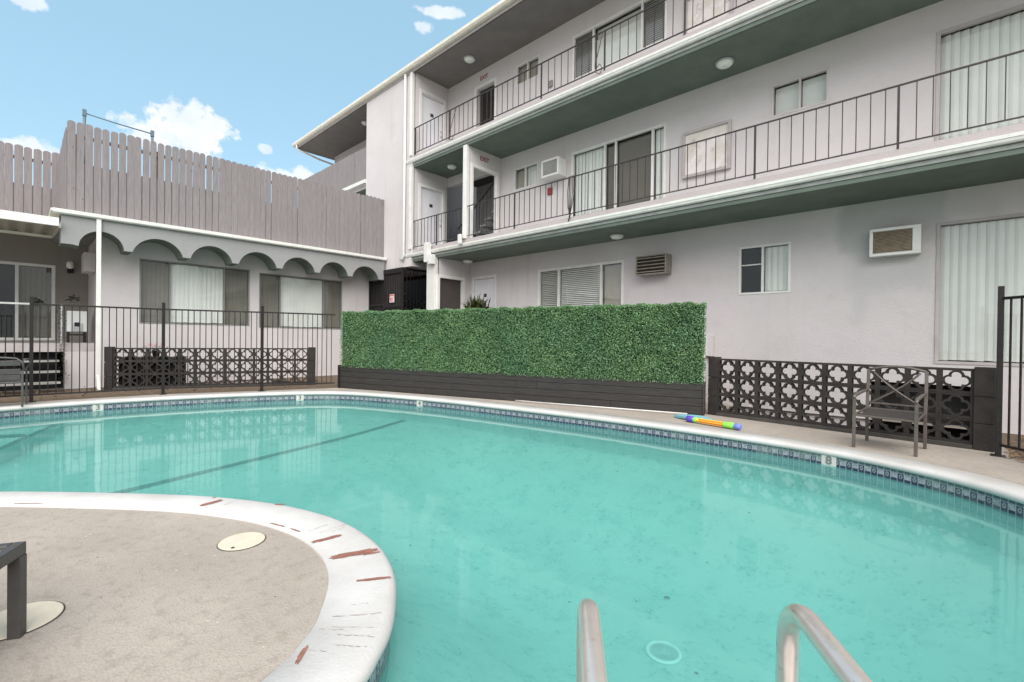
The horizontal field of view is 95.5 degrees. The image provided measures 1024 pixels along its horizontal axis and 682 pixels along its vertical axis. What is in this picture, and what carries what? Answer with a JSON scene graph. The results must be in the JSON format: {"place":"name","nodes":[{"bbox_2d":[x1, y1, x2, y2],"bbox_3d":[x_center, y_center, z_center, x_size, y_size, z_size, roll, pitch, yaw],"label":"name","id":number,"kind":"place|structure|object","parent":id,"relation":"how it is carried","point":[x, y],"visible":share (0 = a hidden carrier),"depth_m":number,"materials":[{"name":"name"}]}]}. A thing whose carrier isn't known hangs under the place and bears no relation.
{"place":"outdoors","nodes":[
{"label":"outdoors","id":0,"kind":"place"},
{"bbox_2d":[0,0,500,207],"label":"sky","id":1,"kind":"structure","parent":0,"point":[238,81],"materials":[{"name":"blue"}]},
{"bbox_2d":[0,375,1023,681],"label":"pool deck","id":2,"kind":"structure","parent":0,"point":[158,597],"depth_m":2.36,"materials":[{"name":"concrete"}]},
{"bbox_2d":[0,541,26,639],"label":"sun lounger","id":3,"kind":"object","parent":2,"relation":"on","point":[13,557],"visible":1,"depth_m":1.92,"materials":[{"name":"black metal"}]},
{"bbox_2d":[0,357,31,406],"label":"metal chair","id":4,"kind":"object","parent":2,"relation":"on","point":[10,379],"visible":0.99,"depth_m":7.88,"materials":[{"name":"grey metal"}]},
{"bbox_2d":[0,601,65,640],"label":"skimmer lid","id":5,"kind":"object","parent":2,"relation":"on","point":[40,614],"visible":0.66,"depth_m":2.07,"materials":[{"name":"plastic"}]},
{"bbox_2d":[117,356,186,385],"bbox_3d":[-8.360,0.731,10.837,1.280,0.726,0.310,1,0,-24],"label":"storage bin","id":6,"kind":"object","parent":2,"relation":"on","point":[140,379],"visible":0.19,"depth_m":10.71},
{"bbox_2d":[142,343,167,356],"bbox_3d":[-8.297,0.204,10.870,0.544,0.320,0.332,1,0,-25],"label":"flowering plant","id":7,"kind":"object","parent":6,"relation":"on","point":[154,354],"visible":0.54,"depth_m":10.81,"materials":[{"name":"white plant"}]},
{"bbox_2d":[0,296,334,401],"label":"pool fence","id":8,"kind":"object","parent":2,"relation":"on","point":[31,339],"visible":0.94,"depth_m":9.69,"materials":[{"name":"black metal"}]},
{"bbox_2d":[0,207,386,390],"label":"wing building","id":9,"kind":"structure","parent":2,"relation":"on","point":[142,264],"depth_m":12.12,"materials":[{"name":"white paint"}]},
{"bbox_2d":[0,261,54,339],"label":"window","id":10,"kind":"structure","parent":9,"relation":"in","point":[39,283],"depth_m":11.95,"materials":[{"name":"grey glass"}]},
{"bbox_2d":[0,141,58,215],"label":"wooden fence","id":11,"kind":"object","parent":9,"relation":"on","point":[27,196],"visible":0.77,"depth_m":11.37,"materials":[{"name":"grey wood"}]},
{"bbox_2d":[0,210,60,238],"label":"patio cover","id":12,"kind":"object","parent":9,"relation":"on","point":[26,223],"visible":1,"depth_m":9.76,"materials":[{"name":"white paint"}]},
{"bbox_2d":[34,297,44,303],"bbox_3d":[-11.351,-0.957,11.081,0.207,0.196,0.386,1,1,43],"label":"hanging plant","id":13,"kind":"object","parent":9,"relation":"hanging from","point":[38,300],"visible":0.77,"depth_m":11.11,"materials":[{"name":"green plant"}]},
{"bbox_2d":[55,306,68,381],"bbox_3d":[-9.988,0.073,10.325,0.259,1.782,0.307,1,0,21],"label":"porch post","id":14,"kind":"object","parent":9,"relation":"attached to","point":[61,324],"visible":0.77,"depth_m":10.30,"materials":[{"name":"metal"}]},
{"bbox_2d":[58,127,76,208],"bbox_3d":[-10.406,-3.692,10.860,2.666,1.811,0.178,1,1,43],"label":"wooden fence","id":15,"kind":"object","parent":9,"relation":"on","point":[62,181],"visible":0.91,"depth_m":10.38,"materials":[{"name":"grey wood"}]},
{"bbox_2d":[66,261,73,272],"bbox_3d":[-11.661,-1.951,12.266,0.235,0.300,0.150,1,1,43],"label":"wall lamp","id":16,"kind":"object","parent":9,"relation":"attached to","point":[70,265],"visible":1,"depth_m":12.21,"materials":[{"name":"white glass"}]},
{"bbox_2d":[65,294,79,302],"bbox_3d":[-10.905,-1.055,11.594,0.182,0.245,0.375,1,1,43],"label":"hanging plant","id":17,"kind":"object","parent":9,"relation":"hanging from","point":[70,298],"visible":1,"depth_m":11.57,"materials":[{"name":"green plant"}]},
{"bbox_2d":[66,311,86,342],"bbox_3d":[-10.687,-0.349,11.417,0.380,0.770,0.370,1,1,43],"label":"barbecue grill","id":18,"kind":"object","parent":9,"relation":"on","point":[83,321],"visible":0.75,"depth_m":11.29,"materials":[{"name":"white metal"}]},
{"bbox_2d":[81,252,95,273],"bbox_3d":[-10.487,-1.922,11.511,0.700,0.460,0.210,1,1,43],"label":"electrical cabinet","id":19,"kind":"object","parent":9,"relation":"attached to","point":[88,262],"visible":1,"depth_m":11.29,"materials":[{"name":"grey metal"}]},
{"bbox_2d":[82,109,153,163],"bbox_3d":[-9.188,-3.983,10.881,0.070,2.420,1.290,1,1,43],"label":"pipe frame","id":20,"kind":"object","parent":9,"relation":"on","point":[85,114],"visible":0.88,"depth_m":10.54,"materials":[{"name":"grey metal"}]},
{"bbox_2d":[139,258,249,325],"bbox_3d":[-8.325,-1.227,12.322,0.131,1.590,2.460,1,1,43],"label":"window","id":21,"kind":"structure","parent":9,"relation":"in","point":[177,286],"depth_m":12.26,"materials":[{"name":"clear glass"}]},
{"bbox_2d":[67,120,383,256],"bbox_3d":[-6.901,-3.733,12.703,0.178,1.952,7.618,1,1,43],"label":"wooden fence","id":22,"kind":"object","parent":9,"relation":"on","point":[237,200],"visible":0.88,"depth_m":11.79,"materials":[{"name":"grey wood"}]},
{"bbox_2d":[259,273,341,328],"bbox_3d":[-6.454,-1.172,14.310,0.131,1.580,2.500,1,1,43],"label":"window","id":23,"kind":"structure","parent":9,"relation":"in","point":[295,295],"depth_m":14.28,"materials":[{"name":"white glass"}]},
{"bbox_2d":[217,532,265,550],"bbox_3d":[-1.657,1.226,2.852,0.264,0.008,0.264,1,1,43],"label":"skimmer lid","id":24,"kind":"object","parent":2,"relation":"on","point":[242,541],"visible":1,"depth_m":2.84,"materials":[{"name":"plastic"}]},
{"bbox_2d":[0,390,1023,681],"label":"swimming pool","id":25,"kind":"structure","parent":2,"relation":"in","point":[458,540],"depth_m":5.25,"materials":[{"name":"liquid"}]},
{"bbox_2d":[576,598,871,681],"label":"pool ladder","id":26,"kind":"object","parent":25,"relation":"attached to","point":[794,620],"visible":1,"depth_m":1.03,"materials":[{"name":"silver metal"}]},
{"bbox_2d":[515,400,686,413],"bbox_3d":[1.508,1.202,8.516,3.200,0.028,0.033,1,0,26],"label":"pool pole","id":27,"kind":"object","parent":2,"relation":"on","point":[601,407],"visible":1,"depth_m":8.43,"materials":[{"name":"white paint"}]},
{"bbox_2d":[292,0,1023,439],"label":"apartment building","id":28,"kind":"structure","parent":2,"relation":"on","point":[778,266],"depth_m":8.77,"materials":[{"name":"white paint"}]},
{"bbox_2d":[306,148,365,189],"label":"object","id":29,"kind":"object","parent":28,"relation":"on","point":[349,170],"visible":0.73,"depth_m":17.39,"materials":[{"name":"grey wood"}]},
{"bbox_2d":[369,267,426,311],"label":"security gate","id":30,"kind":"structure","parent":28,"relation":"on","point":[392,282],"depth_m":15.01,"materials":[{"name":"black metal"}]},
{"bbox_2d":[390,294,393,302],"bbox_3d":[-3.844,-1.365,14.870,0.260,0.260,0.013,1,1,43],"label":"warning sign","id":31,"kind":"object","parent":30,"relation":"attached to","point":[391,297],"visible":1,"depth_m":14.87,"materials":[{"name":"white plastic"}]},
{"bbox_2d":[418,183,444,248],"bbox_3d":[-2.590,-3.850,14.887,0.118,2.140,1.040,1,1,43],"label":"door","id":32,"kind":"structure","parent":28,"relation":"in","point":[431,199],"depth_m":14.89,"materials":[{"name":"white paint"}]},
{"bbox_2d":[419,88,445,152],"bbox_3d":[-2.555,-6.760,14.867,0.118,2.200,1.040,1,1,43],"label":"door","id":33,"kind":"structure","parent":28,"relation":"in","point":[430,109],"depth_m":14.83,"materials":[{"name":"white paint"}]},
{"bbox_2d":[413,207,462,247],"bbox_3d":[-2.195,-3.244,13.551,2.340,0.884,0.030,1,1,43],"label":"walkway railing","id":34,"kind":"object","parent":28,"relation":"on","point":[436,242],"visible":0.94,"depth_m":13.39,"materials":[{"name":"brown metal"}]},
{"bbox_2d":[404,235,475,310],"bbox_3d":[-4.133,-2.169,18.735,10.440,4.670,5.000,1,1,43],"label":"entry passage","id":35,"kind":"object","parent":28,"relation":"attached to","point":[416,294],"depth_m":22.44,"materials":[{"name":"grey paint"}]},
{"bbox_2d":[440,278,460,309],"bbox_3d":[-1.908,-0.861,14.018,0.020,2.030,0.890,1,1,43],"label":"door","id":36,"kind":"structure","parent":28,"relation":"in","point":[450,289],"depth_m":14.02,"materials":[{"name":"wood"}]},
{"bbox_2d":[447,164,456,169],"bbox_3d":[-1.836,-5.290,14.170,0.302,0.091,0.302,1,1,43],"label":"ceiling light","id":37,"kind":"object","parent":28,"relation":"attached to","point":[451,166],"visible":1,"depth_m":14.08,"materials":[{"name":"glass"}]},
{"bbox_2d":[462,259,472,263],"bbox_3d":[-1.326,-2.378,13.965,0.324,0.091,0.324,1,1,43],"label":"ceiling light","id":38,"kind":"object","parent":28,"relation":"attached to","point":[467,261],"visible":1,"depth_m":13.87,"materials":[{"name":"glass"}]},
{"bbox_2d":[464,55,474,62],"bbox_3d":[-1.239,-8.197,13.566,0.346,0.091,0.346,1,1,43],"label":"ceiling light","id":39,"kind":"object","parent":28,"relation":"attached to","point":[469,58],"visible":1,"depth_m":13.48,"materials":[{"name":"glass"}]},
{"bbox_2d":[459,293,490,308],"bbox_3d":[-1.036,-0.626,13.373,1.077,1.600,1.197,1,0,-14],"label":"spiky plant","id":40,"kind":"object","parent":28,"relation":"on","point":[477,303],"visible":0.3,"depth_m":13.27,"materials":[{"name":"green plant"}]},
{"bbox_2d":[458,182,493,235],"bbox_3d":[-0.644,-4.021,14.944,2.291,2.366,0.950,1,1,43],"label":"stair flight","id":41,"kind":"object","parent":28,"relation":"attached to","point":[485,226],"visible":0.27,"depth_m":14.66,"materials":[{"name":"grey paint"}]},
{"bbox_2d":[472,274,495,308],"bbox_3d":[-0.831,-0.904,14.097,1.060,2.140,0.118,1,1,43],"label":"door","id":42,"kind":"structure","parent":28,"relation":"in","point":[486,284],"depth_m":14.07,"materials":[{"name":"white paint"}]},
{"bbox_2d":[514,162,537,190],"bbox_3d":[0.420,-4.561,12.962,0.880,0.620,0.142,1,1,43],"label":"window","id":43,"kind":"structure","parent":28,"relation":"in","point":[526,178],"depth_m":12.96,"materials":[{"name":"white glass"}]},
{"bbox_2d":[516,54,539,86],"bbox_3d":[0.473,-7.486,12.925,0.850,0.570,0.142,1,1,43],"label":"window","id":44,"kind":"structure","parent":28,"relation":"in","point":[533,71],"depth_m":12.93,"materials":[{"name":"white glass"}]},
{"bbox_2d":[541,156,566,181],"bbox_3d":[1.084,-4.437,12.006,0.560,0.440,0.358,1,1,43],"label":"air conditioner","id":45,"kind":"object","parent":28,"relation":"attached to","point":[553,168],"visible":1,"depth_m":11.88,"materials":[{"name":"white paint"}]},
{"bbox_2d":[538,260,623,307],"bbox_3d":[1.686,-0.858,11.752,2.600,2.100,0.142,1,1,43],"label":"window","id":46,"kind":"structure","parent":28,"relation":"in","point":[614,274],"depth_m":11.63,"materials":[{"name":"white glass"}]},
{"bbox_2d":[414,0,753,154],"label":"walkway railing","id":47,"kind":"object","parent":28,"relation":"on","point":[596,35],"visible":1,"depth_m":10.36,"materials":[{"name":"brown metal"}]},
{"bbox_2d":[449,106,456,139],"bbox_3d":[-1.656,-6.075,13.004,0.315,0.891,0.024,1,1,41],"label":"hanging cable","id":48,"kind":"object","parent":47,"relation":"hanging from","point":[451,125],"visible":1,"depth_m":13.02,"materials":[{"name":"brown metal"}]},
{"bbox_2d":[595,32,602,74],"bbox_3d":[1.813,-6.000,9.730,0.196,0.870,0.035,1,0,40],"label":"hanging cable","id":49,"kind":"object","parent":47,"relation":"hanging from","point":[596,57],"visible":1,"depth_m":9.72,"materials":[{"name":"brown metal"}]},
{"bbox_2d":[610,233,623,239],"bbox_3d":[2.333,-2.311,10.340,0.324,0.091,0.324,1,1,43],"label":"ceiling light","id":50,"kind":"object","parent":28,"relation":"attached to","point":[616,236],"visible":1,"depth_m":10.24,"materials":[{"name":"glass"}]},
{"bbox_2d":[571,122,665,216],"bbox_3d":[2.467,-3.744,11.030,2.530,2.060,0.142,1,1,43],"label":"window","id":51,"kind":"structure","parent":28,"relation":"in","point":[644,145],"depth_m":10.97,"materials":[{"name":"white glass"}]},
{"bbox_2d":[572,0,666,80],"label":"window","id":52,"kind":"structure","parent":28,"relation":"in","point":[613,43],"depth_m":11.03,"materials":[{"name":"white glass"}]},
{"bbox_2d":[635,253,671,276],"bbox_3d":[3.088,-1.651,10.147,0.700,0.420,0.298,1,1,43],"label":"air conditioner","id":53,"kind":"object","parent":28,"relation":"attached to","point":[654,265],"visible":1,"depth_m":10.01,"materials":[{"name":"beige metal"}]},
{"bbox_2d":[682,119,731,178],"bbox_3d":[3.962,-3.896,9.493,0.970,0.960,0.068,1,1,43],"label":"framed print","id":54,"kind":"object","parent":28,"relation":"attached to","point":[711,130],"visible":1,"depth_m":9.48},
{"bbox_2d":[686,0,733,33],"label":"framed print","id":55,"kind":"object","parent":28,"relation":"attached to","point":[708,10],"visible":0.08,"depth_m":9.53},
{"bbox_2d":[705,335,714,355],"bbox_3d":[3.934,0.094,9.461,0.320,0.420,0.126,1,1,43],"label":"utility box","id":56,"kind":"object","parent":28,"relation":"on","point":[709,346],"visible":0.48,"depth_m":9.35,"materials":[{"name":"white paint"}]},
{"bbox_2d":[715,57,734,68],"bbox_3d":[3.987,-5.184,8.714,0.335,0.091,0.335,1,1,43],"label":"ceiling light","id":57,"kind":"object","parent":28,"relation":"attached to","point":[724,63],"visible":1,"depth_m":8.64,"materials":[{"name":"glass"}]},
{"bbox_2d":[467,49,1023,235],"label":"walkway railing","id":58,"kind":"object","parent":28,"relation":"on","point":[897,143],"visible":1,"depth_m":7.67,"materials":[{"name":"brown metal"}]},
{"bbox_2d":[567,175,574,221],"bbox_3d":[1.288,-3.092,10.192,0.216,1.063,0.052,1,1,43],"label":"hanging cable","id":59,"kind":"object","parent":58,"relation":"hanging from","point":[570,197],"visible":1,"depth_m":10.19,"materials":[{"name":"brown metal"}]},
{"bbox_2d":[738,241,790,294],"bbox_3d":[4.794,-1.356,8.821,0.890,0.930,0.131,1,1,43],"label":"window","id":60,"kind":"structure","parent":28,"relation":"in","point":[777,259],"depth_m":8.74,"materials":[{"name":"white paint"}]},
{"bbox_2d":[771,67,828,117],"bbox_3d":[5.224,-4.469,8.437,0.900,0.610,0.142,1,1,43],"label":"window","id":61,"kind":"structure","parent":28,"relation":"in","point":[815,90],"depth_m":8.43,"materials":[{"name":"white glass"}]},
{"bbox_2d":[869,224,921,257],"bbox_3d":[6.088,-1.576,7.391,0.630,0.440,0.198,1,1,43],"label":"air conditioner","id":62,"kind":"object","parent":28,"relation":"attached to","point":[896,241],"visible":1,"depth_m":7.32,"materials":[{"name":"white paint"}]},
{"bbox_2d":[934,213,1023,366],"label":"window","id":63,"kind":"structure","parent":28,"relation":"in","point":[972,260],"depth_m":6.89,"materials":[{"name":"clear glass"}]},
{"bbox_2d":[935,4,1023,140],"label":"window","id":64,"kind":"structure","parent":28,"relation":"in","point":[1003,36],"depth_m":6.88,"materials":[{"name":"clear glass"}]},
{"bbox_2d":[674,414,711,419],"bbox_3d":[2.876,1.221,7.395,0.604,0.060,0.273,1,1,43],"label":"foam float","id":65,"kind":"object","parent":2,"relation":"on","point":[682,416],"visible":0.56,"depth_m":7.42,"materials":[{"name":"blue plastic"}]},
{"bbox_2d":[686,415,741,429],"bbox_3d":[2.969,1.208,6.882,0.100,0.098,0.832,0,0,-37],"label":"water blaster","id":66,"kind":"object","parent":2,"relation":"on","point":[730,425],"visible":1,"depth_m":6.82,"materials":[{"name":"plastic"}]},
{"bbox_2d":[708,357,995,451],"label":"breeze block wall","id":67,"kind":"structure","parent":2,"relation":"on","point":[981,393],"depth_m":6.50,"materials":[{"name":"brown paint"}]},
{"bbox_2d":[852,365,928,456],"bbox_3d":[4.541,0.795,5.591,0.654,0.987,0.622,0,0,-40],"label":"patio chair","id":68,"kind":"object","parent":2,"relation":"on","point":[891,414],"visible":1,"depth_m":5.61,"materials":[{"name":"grey metal"}]},
{"bbox_2d":[990,286,1023,457],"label":"pool fence","id":69,"kind":"object","parent":2,"relation":"on","point":[1002,298],"visible":1,"depth_m":5.22,"materials":[{"name":"black metal"}]},
{"bbox_2d":[0,375,1023,457],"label":"planting bed","id":70,"kind":"object","parent":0,"point":[1013,437],"visible":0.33,"depth_m":10.03,"materials":[{"name":"grey concrete"}]},
{"bbox_2d":[0,357,61,391],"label":"porch steps","id":71,"kind":"structure","parent":70,"relation":"on","point":[42,383],"depth_m":9.84,"materials":[{"name":"white metal"}]},
{"bbox_2d":[104,347,315,389],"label":"breeze block wall","id":72,"kind":"structure","parent":70,"relation":"on","point":[140,373],"depth_m":10.94,"materials":[{"name":"brown paint"}]},
{"bbox_2d":[338,309,705,415],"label":"planter wall","id":73,"kind":"structure","parent":0,"point":[688,398],"depth_m":9.10,"materials":[{"name":"black wood"}]},
{"bbox_2d":[339,301,706,385],"bbox_3d":[-0.429,-0.018,9.635,8.240,1.440,0.280,1,0,25],"label":"artificial hedge","id":74,"kind":"object","parent":73,"relation":"on","point":[654,342],"visible":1,"depth_m":9.10,"materials":[{"name":"green plant"}]}
]}

